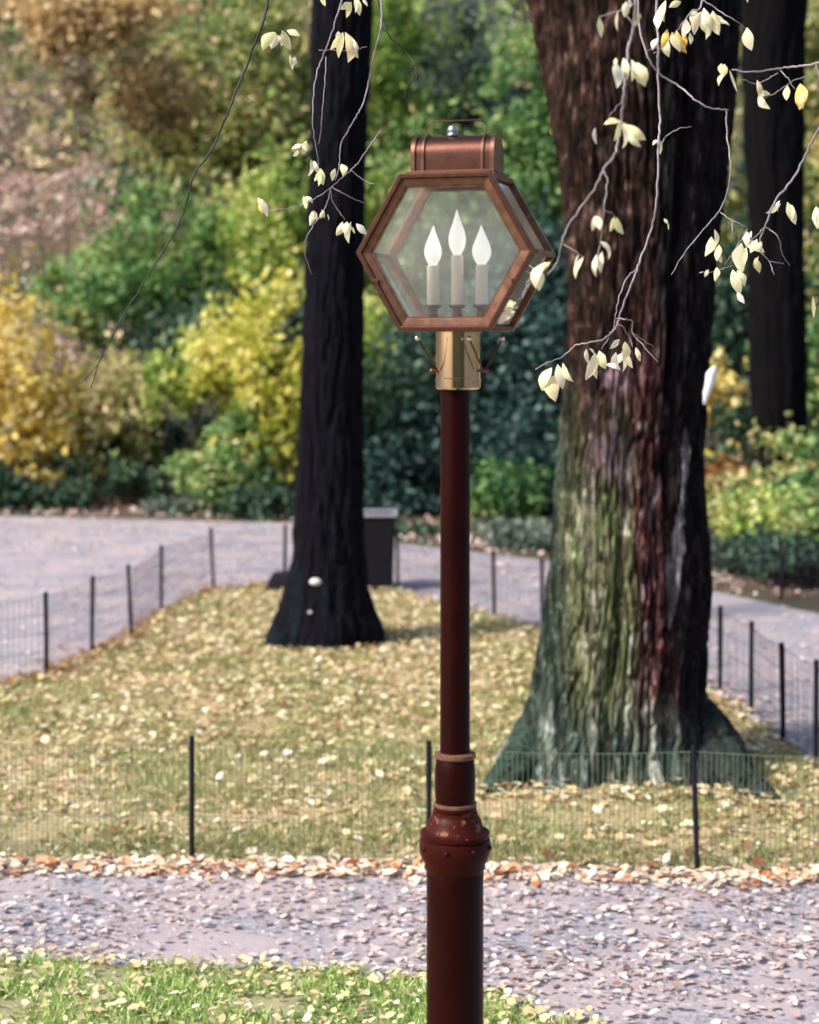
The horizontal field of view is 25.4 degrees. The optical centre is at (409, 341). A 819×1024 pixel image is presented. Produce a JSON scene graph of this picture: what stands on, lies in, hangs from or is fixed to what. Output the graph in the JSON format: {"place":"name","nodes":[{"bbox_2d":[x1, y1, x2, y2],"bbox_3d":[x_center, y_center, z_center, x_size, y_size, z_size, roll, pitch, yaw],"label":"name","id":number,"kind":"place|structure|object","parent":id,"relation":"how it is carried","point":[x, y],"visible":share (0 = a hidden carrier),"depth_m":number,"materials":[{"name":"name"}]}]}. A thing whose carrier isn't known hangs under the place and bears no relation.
{"place":"outdoors","nodes":[
{"label":"outdoors","id":0,"kind":"place"},
{"bbox_2d":[74,0,299,387],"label":"hanging branch","id":1,"kind":"object","parent":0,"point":[272,39],"visible":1,"depth_m":5.59,"materials":[{"name":"grey plant"}]},
{"bbox_2d":[0,949,600,1023],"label":"grass verge","id":2,"kind":"object","parent":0,"point":[268,1001],"depth_m":6.62,"materials":[{"name":"plant"}]},
{"bbox_2d":[0,939,606,1023],"bbox_3d":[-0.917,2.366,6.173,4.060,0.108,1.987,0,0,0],"label":"fallen leaves","id":3,"kind":"object","parent":2,"relation":"on","point":[511,1001],"visible":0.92,"depth_m":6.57,"materials":[{"name":"beige plant"}]},
{"bbox_2d":[356,119,555,1023],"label":"street lamp","id":4,"kind":"object","parent":2,"relation":"on","point":[455,847],"visible":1,"depth_m":4.46,"materials":[{"name":"brown metal"}]},
{"bbox_2d":[0,516,818,1023],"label":"path","id":5,"kind":"structure","parent":0,"point":[248,936],"depth_m":7.83,"materials":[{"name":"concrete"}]},
{"bbox_2d":[0,847,818,890],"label":"fallen leaves","id":6,"kind":"object","parent":5,"relation":"on","point":[125,865],"visible":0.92,"depth_m":8.19,"materials":[{"name":"beige plant"}]},
{"bbox_2d":[0,855,818,1023],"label":"fallen leaves","id":7,"kind":"object","parent":5,"relation":"on","point":[539,974],"visible":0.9,"depth_m":7.37,"materials":[{"name":"beige plant"}]},
{"bbox_2d":[0,514,818,747],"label":"fallen leaves","id":8,"kind":"object","parent":5,"relation":"on","point":[409,585],"visible":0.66,"depth_m":18.72,"materials":[{"name":"beige plant"}]},
{"bbox_2d":[0,584,818,874],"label":"lawn","id":9,"kind":"structure","parent":0,"point":[29,832],"depth_m":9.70,"materials":[{"name":"plant"}]},
{"bbox_2d":[0,580,267,684],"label":"fallen leaves","id":10,"kind":"object","parent":9,"relation":"on","point":[59,667],"visible":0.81,"depth_m":14.41,"materials":[{"name":"beige plant"}]},
{"bbox_2d":[264,570,287,591],"bbox_3d":[-1.203,2.301,17.455,0.362,0.199,0.316,0,0,0],"label":"dark boulder","id":11,"kind":"object","parent":9,"relation":"on","point":[277,580],"visible":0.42,"depth_m":17.31,"materials":[{"name":"stone"}]},
{"bbox_2d":[264,0,384,651],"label":"dark tree","id":12,"kind":"object","parent":9,"relation":"on","point":[326,600],"visible":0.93,"depth_m":14.20,"materials":[{"name":"black plant"}]},
{"bbox_2d":[364,509,397,590],"bbox_3d":[-0.373,2.025,17.661,0.536,0.750,0.540,0,0,0],"label":"litter bin","id":13,"kind":"object","parent":9,"relation":"on","point":[379,534],"visible":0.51,"depth_m":17.43,"materials":[{"name":"black metal"}]},
{"bbox_2d":[0,736,818,869],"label":"wire fence","id":14,"kind":"object","parent":9,"relation":"on","point":[697,863],"visible":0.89,"depth_m":8.33,"materials":[{"name":"metal"}]},
{"bbox_2d":[0,581,818,869],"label":"fallen leaves","id":15,"kind":"object","parent":9,"relation":"on","point":[746,844],"visible":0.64,"depth_m":11.55,"materials":[{"name":"beige plant"}]},
{"bbox_2d":[0,524,818,764],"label":"wire fence","id":16,"kind":"object","parent":9,"relation":"on","point":[720,651],"visible":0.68,"depth_m":13.66,"materials":[{"name":"metal"}]},
{"bbox_2d":[477,0,783,808],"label":"mossy tree","id":17,"kind":"object","parent":9,"relation":"on","point":[621,660],"visible":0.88,"depth_m":9.90,"materials":[{"name":"brown plant"}]},
{"bbox_2d":[257,0,382,274],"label":"hanging branch","id":18,"kind":"object","parent":17,"relation":"hanging from","point":[352,49],"visible":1,"depth_m":5.28,"materials":[{"name":"beige plant"}]},
{"bbox_2d":[377,0,416,97],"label":"hanging branch","id":19,"kind":"object","parent":17,"relation":"hanging from","point":[391,39],"visible":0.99,"depth_m":5.49,"materials":[{"name":"grey plant"}]},
{"bbox_2d":[530,0,647,290],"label":"hanging branch","id":20,"kind":"object","parent":17,"relation":"hanging from","point":[633,135],"visible":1,"depth_m":4.11,"materials":[{"name":"beige plant"}]},
{"bbox_2d":[535,0,691,401],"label":"hanging branch","id":21,"kind":"object","parent":17,"relation":"hanging from","point":[549,385],"visible":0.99,"depth_m":5.08,"materials":[{"name":"beige plant"}]},
{"bbox_2d":[645,0,753,56],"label":"hanging branch","id":22,"kind":"object","parent":17,"relation":"hanging from","point":[706,21],"visible":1,"depth_m":4.98,"materials":[{"name":"beige plant"}]},
{"bbox_2d":[637,0,764,302],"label":"hanging branch","id":23,"kind":"object","parent":17,"relation":"hanging from","point":[739,254],"visible":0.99,"depth_m":5.38,"materials":[{"name":"beige plant"}]},
{"bbox_2d":[717,61,818,109],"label":"hanging branch","id":24,"kind":"object","parent":17,"relation":"hanging from","point":[801,93],"visible":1,"depth_m":4.88,"materials":[{"name":"beige plant"}]},
{"bbox_2d":[748,127,818,317],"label":"hanging branch","id":25,"kind":"object","parent":17,"relation":"hanging from","point":[792,216],"visible":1,"depth_m":4.99,"materials":[{"name":"beige plant"}]},
{"bbox_2d":[475,781,798,814],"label":"fallen leaves","id":26,"kind":"object","parent":9,"relation":"on","point":[606,793],"visible":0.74,"depth_m":9.50,"materials":[{"name":"beige plant"}]},
{"bbox_2d":[0,0,818,613],"bbox_3d":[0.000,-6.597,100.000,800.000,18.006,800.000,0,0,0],"label":"ground","id":27,"kind":"structure","parent":0,"point":[768,596],"depth_m":36.85,"materials":[{"name":"brown soil"}]},
{"bbox_2d":[0,244,108,505],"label":"golden shrub","id":28,"kind":"object","parent":27,"relation":"on","point":[28,411],"visible":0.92,"depth_m":26.12,"materials":[{"name":"yellow plant"}]},
{"bbox_2d":[0,445,123,511],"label":"dark shrub","id":29,"kind":"object","parent":27,"relation":"on","point":[14,488],"visible":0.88,"depth_m":25.67,"materials":[{"name":"green plant"}]},
{"bbox_2d":[5,230,147,354],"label":"green tree","id":30,"kind":"object","parent":27,"relation":"on","point":[83,333],"visible":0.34,"depth_m":32.26,"materials":[{"name":"green plant"}]},
{"bbox_2d":[19,444,179,512],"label":"dark shrub","id":31,"kind":"object","parent":27,"relation":"on","point":[81,496],"visible":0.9,"depth_m":25.76,"materials":[{"name":"green plant"}]},
{"bbox_2d":[32,321,182,492],"bbox_3d":[-4.663,1.025,27.114,2.336,2.645,2.742,0,0,16],"label":"green shrub","id":32,"kind":"object","parent":27,"relation":"on","point":[117,405],"visible":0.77,"depth_m":26.81,"materials":[{"name":"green plant"}]},
{"bbox_2d":[0,0,229,376],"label":"brown leaved tree","id":33,"kind":"object","parent":27,"relation":"on","point":[67,27],"visible":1,"depth_m":30.81,"materials":[{"name":"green plant"}]},
{"bbox_2d":[60,356,225,461],"bbox_3d":[-4.297,1.260,28.235,3.935,2.078,2.766,0,0,16],"label":"dark shrub","id":34,"kind":"object","parent":27,"relation":"on","point":[178,432],"visible":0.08,"depth_m":28.53,"materials":[{"name":"green plant"}]},
{"bbox_2d":[49,11,254,355],"bbox_3d":[-4.421,-2.710,32.057,3.156,6.185,2.714,0,0,-37],"label":"brown leaved tree","id":35,"kind":"object","parent":27,"relation":"on","point":[153,91],"visible":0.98,"depth_m":31.77,"materials":[{"name":"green plant"}]},
{"bbox_2d":[27,158,304,364],"bbox_3d":[-3.529,-1.111,31.123,6.116,4.093,3.307,0,0,0],"label":"green tree","id":36,"kind":"object","parent":27,"relation":"on","point":[176,266],"visible":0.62,"depth_m":30.61,"materials":[{"name":"green plant"}]},
{"bbox_2d":[81,0,268,236],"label":"olive tree","id":37,"kind":"object","parent":27,"relation":"on","point":[201,51],"visible":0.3,"depth_m":34.64,"materials":[{"name":"green plant"}]},
{"bbox_2d":[127,305,227,451],"bbox_3d":[-3.146,0.934,26.472,1.950,2.946,1.791,0,0,0],"label":"yellow shrub","id":38,"kind":"object","parent":27,"relation":"on","point":[157,370],"visible":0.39,"depth_m":26.15,"materials":[{"name":"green plant"}]},
{"bbox_2d":[138,491,224,516],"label":"grey shrub","id":39,"kind":"object","parent":27,"relation":"on","point":[150,506],"visible":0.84,"depth_m":24.97,"materials":[{"name":"green plant"}]},
{"bbox_2d":[99,262,304,422],"bbox_3d":[-2.741,0.111,29.347,4.690,2.865,2.618,0,0,0],"label":"deep green tree","id":40,"kind":"object","parent":27,"relation":"on","point":[196,312],"visible":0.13,"depth_m":29.28,"materials":[{"name":"green plant"}]},
{"bbox_2d":[124,396,289,516],"bbox_3d":[-2.630,1.635,25.246,1.975,1.766,2.082,0,0,27],"label":"green shrub","id":41,"kind":"object","parent":27,"relation":"on","point":[208,472],"visible":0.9,"depth_m":24.91,"materials":[{"name":"green plant"}]},
{"bbox_2d":[123,0,307,206],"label":"deep green tree","id":42,"kind":"object","parent":27,"relation":"on","point":[222,3],"visible":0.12,"depth_m":36.41,"materials":[{"name":"green plant"}]},
{"bbox_2d":[77,0,396,201],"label":"deep green tree","id":43,"kind":"object","parent":27,"relation":"on","point":[124,163],"visible":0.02,"depth_m":38.59,"materials":[{"name":"green plant"}]},
{"bbox_2d":[171,230,305,508],"bbox_3d":[-2.066,0.371,25.859,2.586,4.261,2.755,0,0,0],"label":"yellow shrub","id":44,"kind":"object","parent":27,"relation":"on","point":[260,369],"visible":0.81,"depth_m":25.38,"materials":[{"name":"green plant"}]},
{"bbox_2d":[191,0,311,201],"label":"olive tree","id":45,"kind":"object","parent":27,"relation":"on","point":[269,70],"visible":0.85,"depth_m":33.55,"materials":[{"name":"green plant"}]},
{"bbox_2d":[178,58,374,318],"bbox_3d":[-2.201,-1.642,30.042,3.298,5.868,3.087,0,0,0],"label":"green tree","id":46,"kind":"object","parent":27,"relation":"on","point":[253,226],"visible":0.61,"depth_m":29.58,"materials":[{"name":"green plant"}]},
{"bbox_2d":[207,467,366,521],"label":"dark shrub","id":47,"kind":"object","parent":27,"relation":"on","point":[283,503],"visible":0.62,"depth_m":24.41,"materials":[{"name":"green plant"}]},
{"bbox_2d":[363,285,414,410],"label":"yellow shrub","id":48,"kind":"object","parent":27,"relation":"on","point":[372,321],"visible":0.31,"depth_m":27.68,"materials":[{"name":"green plant"}]},
{"bbox_2d":[364,142,440,318],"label":"green tree","id":49,"kind":"object","parent":27,"relation":"on","point":[384,244],"visible":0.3,"depth_m":30.71,"materials":[{"name":"green plant"}]},
{"bbox_2d":[363,294,448,505],"bbox_3d":[-0.241,0.867,26.489,1.996,3.095,2.320,0,0,0],"label":"green shrub","id":50,"kind":"object","parent":27,"relation":"on","point":[376,424],"visible":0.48,"depth_m":26.01,"materials":[{"name":"green plant"}]},
{"bbox_2d":[0,0,818,597],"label":"hillside leaves","id":51,"kind":"object","parent":27,"relation":"on","point":[34,178],"visible":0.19,"depth_m":39.16,"materials":[{"name":"brown plant"}]},
{"bbox_2d":[0,0,818,176],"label":"woodland","id":52,"kind":"object","parent":27,"relation":"on","point":[10,34],"visible":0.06,"depth_m":44.05,"materials":[{"name":"brown plant"}]},
{"bbox_2d":[272,369,561,516],"bbox_3d":[0.740,1.459,25.493,5.779,2.130,2.709,0,0,0],"label":"dark shrub","id":53,"kind":"object","parent":27,"relation":"on","point":[426,463],"visible":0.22,"depth_m":25.18,"materials":[{"name":"green plant"}]},
{"bbox_2d":[364,250,470,421],"bbox_3d":[0.057,-0.003,28.696,2.419,2.880,2.492,0,0,19],"label":"deep green tree","id":54,"kind":"object","parent":27,"relation":"on","point":[404,303],"visible":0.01,"depth_m":28.68,"materials":[{"name":"green plant"}]},
{"bbox_2d":[290,0,557,186],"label":"deep green tree","id":55,"kind":"object","parent":27,"relation":"on","point":[521,88],"visible":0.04,"depth_m":38.93,"materials":[{"name":"green plant"}]},
{"bbox_2d":[365,0,483,182],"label":"green tree","id":56,"kind":"object","parent":27,"relation":"on","point":[389,58],"visible":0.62,"depth_m":35.54,"materials":[{"name":"green plant"}]},
{"bbox_2d":[370,508,484,536],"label":"grey shrub","id":57,"kind":"object","parent":27,"relation":"on","point":[417,527],"visible":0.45,"depth_m":22.49,"materials":[{"name":"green plant"}]},
{"bbox_2d":[378,0,534,152],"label":"green tree","id":58,"kind":"object","parent":27,"relation":"on","point":[456,76],"visible":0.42,"depth_m":37.49,"materials":[{"name":"green plant"}]},
{"bbox_2d":[364,77,552,314],"bbox_3d":[0.692,-2.050,31.498,4.093,4.660,4.318,0,0,0],"label":"green tree","id":59,"kind":"object","parent":27,"relation":"on","point":[438,212],"visible":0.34,"depth_m":31.03,"materials":[{"name":"green plant"}]},
{"bbox_2d":[363,244,566,488],"bbox_3d":[1.439,0.318,27.145,4.370,3.929,4.223,0,0,0],"label":"deep green tree","id":60,"kind":"object","parent":27,"relation":"on","point":[523,352],"visible":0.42,"depth_m":26.47,"materials":[{"name":"green plant"}]},
{"bbox_2d":[411,379,561,519],"bbox_3d":[1.434,1.520,25.177,2.378,1.988,2.007,0,0,-35],"label":"dark shrub","id":61,"kind":"object","parent":27,"relation":"on","point":[501,449],"visible":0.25,"depth_m":24.86,"materials":[{"name":"green plant"}]},
{"bbox_2d":[443,0,562,270],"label":"deep green tree","id":62,"kind":"object","parent":27,"relation":"on","point":[540,166],"visible":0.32,"depth_m":30.61,"materials":[{"name":"green plant"}]},
{"bbox_2d":[470,456,554,527],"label":"green shrub","id":63,"kind":"object","parent":27,"relation":"on","point":[500,487],"visible":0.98,"depth_m":22.80,"materials":[{"name":"green plant"}]},
{"bbox_2d":[474,514,551,553],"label":"grey shrub","id":64,"kind":"object","parent":27,"relation":"on","point":[518,535],"visible":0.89,"depth_m":20.80,"materials":[{"name":"green plant"}]},
{"bbox_2d":[465,186,567,422],"bbox_3d":[2.009,-0.399,28.511,2.470,4.154,2.515,0,0,38],"label":"deep green tree","id":65,"kind":"object","parent":27,"relation":"on","point":[550,233],"visible":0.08,"depth_m":28.05,"materials":[{"name":"green plant"}]},
{"bbox_2d":[711,527,726,566],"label":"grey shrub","id":66,"kind":"object","parent":27,"relation":"on","point":[714,534],"visible":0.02,"depth_m":19.68,"materials":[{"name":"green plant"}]},
{"bbox_2d":[705,346,750,524],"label":"yellow shrub","id":67,"kind":"object","parent":27,"relation":"on","point":[721,384],"visible":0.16,"depth_m":24.06,"materials":[{"name":"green plant"}]},
{"bbox_2d":[704,451,751,534],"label":"brown leaved shrub","id":68,"kind":"object","parent":27,"relation":"on","point":[714,468],"visible":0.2,"depth_m":22.14,"materials":[{"name":"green plant"}]},
{"bbox_2d":[709,215,748,437],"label":"deep green tree","id":69,"kind":"object","parent":27,"relation":"on","point":[729,334],"visible":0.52,"depth_m":27.55,"materials":[{"name":"green plant"}]},
{"bbox_2d":[717,98,748,369],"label":"olive tree","id":70,"kind":"object","parent":27,"relation":"on","point":[733,204],"visible":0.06,"depth_m":29.59,"materials":[{"name":"green plant"}]},
{"bbox_2d":[713,480,792,541],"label":"yellow shrub","id":71,"kind":"object","parent":27,"relation":"on","point":[732,526],"visible":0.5,"depth_m":19.03,"materials":[{"name":"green plant"}]},
{"bbox_2d":[704,375,818,469],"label":"dark shrub","id":72,"kind":"object","parent":27,"relation":"on","point":[726,429],"visible":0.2,"depth_m":23.61,"materials":[{"name":"green plant"}]},
{"bbox_2d":[705,396,818,525],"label":"shrub","id":73,"kind":"object","parent":27,"relation":"on","point":[741,473],"visible":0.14,"depth_m":21.42,"materials":[{"name":"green plant"}]},
{"bbox_2d":[707,481,818,543],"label":"green shrub","id":74,"kind":"object","parent":27,"relation":"on","point":[800,506],"visible":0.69,"depth_m":18.66,"materials":[{"name":"green plant"}]},
{"bbox_2d":[709,531,818,602],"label":"wire fence","id":75,"kind":"object","parent":27,"relation":"on","point":[780,556],"visible":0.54,"depth_m":17.01,"materials":[{"name":"metal"}]},
{"bbox_2d":[712,521,818,575],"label":"dark shrub","id":76,"kind":"object","parent":27,"relation":"on","point":[724,555],"visible":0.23,"depth_m":18.53,"materials":[{"name":"green plant"}]},
{"bbox_2d":[714,526,818,588],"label":"dark shrub","id":77,"kind":"object","parent":27,"relation":"on","point":[790,564],"visible":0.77,"depth_m":17.68,"materials":[{"name":"green plant"}]},
{"bbox_2d":[721,8,818,315],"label":"deep green tree","id":78,"kind":"object","parent":27,"relation":"on","point":[735,179],"visible":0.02,"depth_m":33.65,"materials":[{"name":"green plant"}]},
{"bbox_2d":[729,424,818,496],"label":"yellow shrub","id":79,"kind":"object","parent":27,"relation":"on","point":[809,448],"visible":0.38,"depth_m":20.50,"materials":[{"name":"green plant"}]},
{"bbox_2d":[740,0,808,469],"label":"dark tree","id":80,"kind":"object","parent":27,"relation":"on","point":[773,136],"visible":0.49,"depth_m":22.21,"materials":[{"name":"black plant"}]},
{"bbox_2d":[743,247,818,463],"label":"green tree","id":81,"kind":"object","parent":27,"relation":"on","point":[812,338],"visible":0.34,"depth_m":25.70,"materials":[{"name":"green plant"}]},
{"bbox_2d":[804,0,818,361],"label":"olive tree","id":82,"kind":"object","parent":27,"relation":"on","point":[811,167],"visible":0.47,"depth_m":28.68,"materials":[{"name":"green plant"}]}
]}

